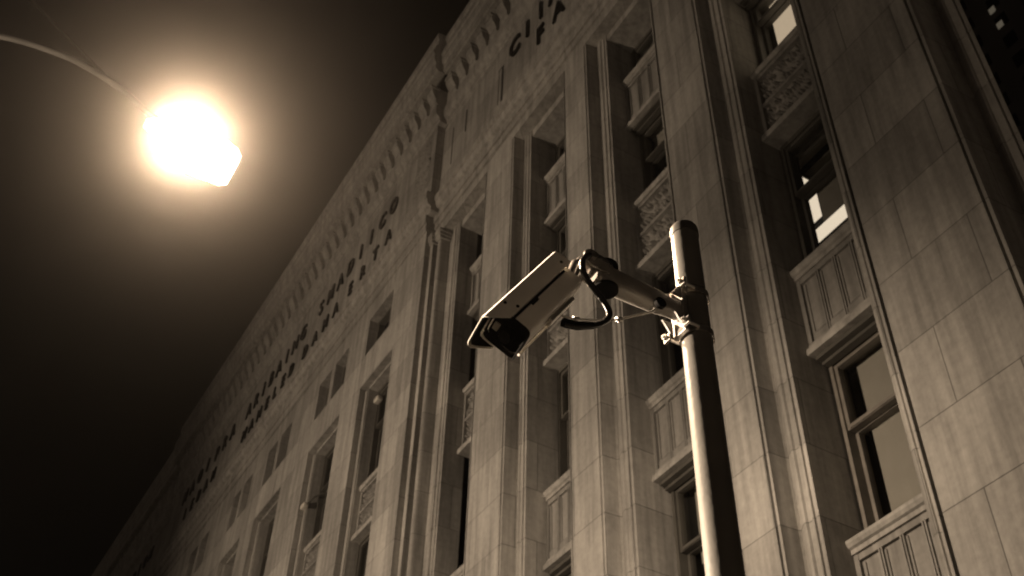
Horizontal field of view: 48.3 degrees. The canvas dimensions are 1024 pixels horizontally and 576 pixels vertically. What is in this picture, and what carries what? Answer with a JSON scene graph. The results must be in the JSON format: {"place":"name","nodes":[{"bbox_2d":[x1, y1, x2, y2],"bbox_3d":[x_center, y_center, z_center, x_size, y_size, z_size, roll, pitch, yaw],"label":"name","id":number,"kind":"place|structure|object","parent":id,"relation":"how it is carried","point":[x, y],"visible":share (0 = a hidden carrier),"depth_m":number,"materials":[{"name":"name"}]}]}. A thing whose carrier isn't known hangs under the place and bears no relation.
{"place":"outdoors","nodes":[
{"label":"outdoors","id":0,"kind":"place"},
{"bbox_2d":[0,0,469,575],"label":"sky","id":1,"kind":"structure","parent":0,"point":[137,254],"materials":[{"name":"black"}]},
{"bbox_2d":[92,0,1023,575],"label":"office building","id":2,"kind":"structure","parent":0,"point":[870,362],"depth_m":20.76,"materials":[{"name":"stone"}]},
{"bbox_2d":[259,516,274,575],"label":"window","id":3,"kind":"structure","parent":2,"relation":"in","point":[271,523],"depth_m":35.94,"materials":[{"name":"black glass"}]},
{"bbox_2d":[300,493,322,510],"bbox_3d":[-5.740,6.125,32.707,0.602,0.521,0.290,7,-44,-6],"label":"wall floodlight","id":4,"kind":"object","parent":2,"relation":"attached to","point":[304,506],"depth_m":32.54,"materials":[{"name":"paint"}]},
{"bbox_2d":[311,444,334,540],"bbox_3d":[-5.008,5.606,32.242,0.333,3.168,1.881,23,-48,-21],"label":"window","id":5,"kind":"structure","parent":2,"relation":"in","point":[320,509],"depth_m":32.88,"materials":[{"name":"black glass"}]},
{"bbox_2d":[341,364,346,385],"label":"attic window","id":6,"kind":"structure","parent":2,"relation":"in","point":[346,364],"depth_m":34.76,"materials":[{"name":"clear glass"}]},
{"bbox_2d":[354,531,369,575],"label":"window","id":7,"kind":"structure","parent":2,"relation":"in","point":[361,559],"depth_m":27.98,"materials":[{"name":"black glass"}]},
{"bbox_2d":[367,379,388,477],"bbox_3d":[-3.220,3.562,30.053,0.333,3.168,1.656,23,-48,-21],"label":"window","id":8,"kind":"structure","parent":2,"relation":"in","point":[380,409],"depth_m":30.59,"materials":[{"name":"black glass"}]},
{"bbox_2d":[374,391,386,404],"bbox_3d":[-3.429,2.910,30.971,0.602,0.521,0.290,7,-44,-6],"label":"wall floodlight","id":9,"kind":"object","parent":2,"relation":"attached to","point":[378,399],"depth_m":30.76,"materials":[{"name":"paint"}]},
{"bbox_2d":[376,306,391,340],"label":"attic window","id":10,"kind":"structure","parent":2,"relation":"in","point":[386,318],"depth_m":33.31,"materials":[{"name":"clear glass"}]},
{"bbox_2d":[472,309,477,320],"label":"window","id":11,"kind":"structure","parent":2,"relation":"in","point":[475,315],"depth_m":28.93,"materials":[{"name":"black glass"}]},
{"bbox_2d":[549,208,565,257],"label":"window","id":12,"kind":"structure","parent":2,"relation":"in","point":[558,225],"depth_m":26.50,"materials":[{"name":"black glass"}]},
{"bbox_2d":[549,555,571,575],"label":"window","id":13,"kind":"structure","parent":2,"relation":"in","point":[564,568],"depth_m":20.23,"materials":[{"name":"black glass"}]},
{"bbox_2d":[556,136,564,161],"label":"window","id":14,"kind":"structure","parent":2,"relation":"in","point":[560,150],"depth_m":28.71,"materials":[{"name":"black glass"}]},
{"bbox_2d":[558,362,569,478],"bbox_3d":[1.392,2.472,22.319,0.333,3.096,1.476,23,-48,-21],"label":"window","id":15,"kind":"structure","parent":2,"relation":"in","point":[563,395],"depth_m":22.85,"materials":[{"name":"black glass"}]},
{"bbox_2d":[632,27,653,67],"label":"window","id":16,"kind":"structure","parent":2,"relation":"in","point":[645,44],"depth_m":26.54,"materials":[{"name":"black glass"}]},
{"bbox_2d":[631,97,665,190],"bbox_3d":[3.202,-2.883,23.420,0.612,2.403,1.638,23,-48,-21],"label":"window","id":17,"kind":"structure","parent":2,"relation":"in","point":[650,125],"depth_m":24.22,"materials":[{"name":"black glass"}]},
{"bbox_2d":[652,256,676,385],"bbox_3d":[3.172,0.516,20.221,0.450,3.096,1.638,23,-48,-21],"label":"window","id":18,"kind":"structure","parent":2,"relation":"in","point":[667,355],"depth_m":20.69,"materials":[{"name":"black glass"}]},
{"bbox_2d":[660,456,703,575],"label":"window","id":19,"kind":"structure","parent":2,"relation":"in","point":[682,481],"depth_m":17.96,"materials":[{"name":"black"}]},
{"bbox_2d":[740,0,795,62],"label":"window","id":20,"kind":"structure","parent":2,"relation":"in","point":[779,13],"depth_m":21.68,"materials":[{"name":"black"}]},
{"bbox_2d":[802,174,810,183],"bbox_3d":[5.045,-1.765,20.160,0.324,0.094,0.567,23,-48,-21],"label":"ceiling lamp","id":21,"kind":"object","parent":2,"relation":"attached to","point":[806,178],"visible":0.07,"depth_m":19.97,"materials":[{"name":"white"}]},
{"bbox_2d":[780,109,835,258],"bbox_3d":[5.043,-1.622,17.931,0.450,3.096,1.539,23,-48,-21],"label":"window","id":22,"kind":"structure","parent":2,"relation":"in","point":[801,193],"depth_m":18.45,"materials":[{"name":"black glass"}]},
{"bbox_2d":[809,194,821,223],"bbox_3d":[5.383,-1.446,20.482,0.576,0.094,0.765,23,-48,-21],"label":"ceiling lamp","id":23,"kind":"object","parent":2,"relation":"attached to","point":[815,208],"visible":0.14,"depth_m":20.44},
{"bbox_2d":[817,175,843,221],"bbox_3d":[5.184,-1.637,18.009,0.009,0.855,0.972,23,-48,-21],"label":"roller blind","id":24,"kind":"object","parent":2,"relation":"attached to","point":[830,198],"visible":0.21,"depth_m":18.09,"materials":[{"name":"brown fabric"}]},
{"bbox_2d":[816,205,847,242],"bbox_3d":[5.858,-1.279,20.642,0.333,0.094,1.395,23,-48,-21],"label":"ceiling lamp","id":25,"kind":"object","parent":2,"relation":"attached to","point":[836,219],"visible":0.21,"depth_m":20.69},
{"bbox_2d":[816,311,921,528],"bbox_3d":[4.873,1.730,14.662,0.612,2.979,1.539,23,-48,-21],"label":"window","id":26,"kind":"structure","parent":2,"relation":"in","point":[861,345],"depth_m":15.12,"materials":[{"name":"black glass"}]},
{"bbox_2d":[959,0,1023,141],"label":"office tower","id":27,"kind":"structure","parent":0,"point":[997,26],"depth_m":138.60,"materials":[{"name":"concrete"}]},
{"bbox_2d":[988,5,995,14],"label":"lit window","id":28,"kind":"structure","parent":27,"relation":"in","point":[992,9],"depth_m":142.79,"materials":[{"name":"grey glass"}]},
{"bbox_2d":[996,20,1003,29],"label":"lit window","id":29,"kind":"structure","parent":27,"relation":"in","point":[1000,23],"depth_m":140.47,"materials":[{"name":"grey glass"}]},
{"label":"sidewalk","id":30,"kind":"structure","parent":0,"visible":0},
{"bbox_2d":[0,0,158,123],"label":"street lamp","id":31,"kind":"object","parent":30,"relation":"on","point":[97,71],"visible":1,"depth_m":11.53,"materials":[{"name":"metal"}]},
{"bbox_2d":[670,220,745,575],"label":"camera pole","id":32,"kind":"object","parent":30,"relation":"on","point":[721,543],"visible":1,"depth_m":3.36,"materials":[{"name":"metal"}]},
{"bbox_2d":[576,249,714,347],"bbox_3d":[0.420,0.026,3.636,0.516,0.200,0.132,23,-48,-21],"label":"camera bracket","id":33,"kind":"object","parent":32,"relation":"attached to","point":[610,282],"visible":0.77,"depth_m":3.60,"materials":[{"name":"grey metal"}]},
{"bbox_2d":[467,251,580,359],"bbox_3d":[0.074,0.012,3.340,0.372,0.482,0.144,16,-46,-15],"label":"security camera","id":34,"kind":"object","parent":33,"relation":"attached to","point":[514,321],"visible":0.97,"depth_m":3.22,"materials":[{"name":"grey metal"}]},
{"bbox_2d":[489,318,525,352],"bbox_3d":[-0.012,0.124,3.189,0.091,0.061,0.100,16,-46,-15],"label":"front window","id":35,"kind":"structure","parent":34,"relation":"in","point":[515,344],"depth_m":3.18,"materials":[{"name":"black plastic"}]},
{"bbox_2d":[560,252,613,329],"bbox_3d":[0.242,0.011,3.432,0.220,0.379,0.062,28,-50,-25],"label":"power cable","id":36,"kind":"object","parent":33,"relation":"hanging from","point":[566,323],"visible":0.98,"depth_m":3.38,"materials":[{"name":"black rubber"}]},
{"bbox_2d":[561,308,655,322],"bbox_3d":[0.298,0.072,3.443,0.359,0.213,0.016,23,-48,-21],"label":"cable","id":37,"kind":"object","parent":33,"relation":"attached to","point":[617,319],"visible":0.84,"depth_m":3.43,"materials":[{"name":"black rubber"}]}
]}

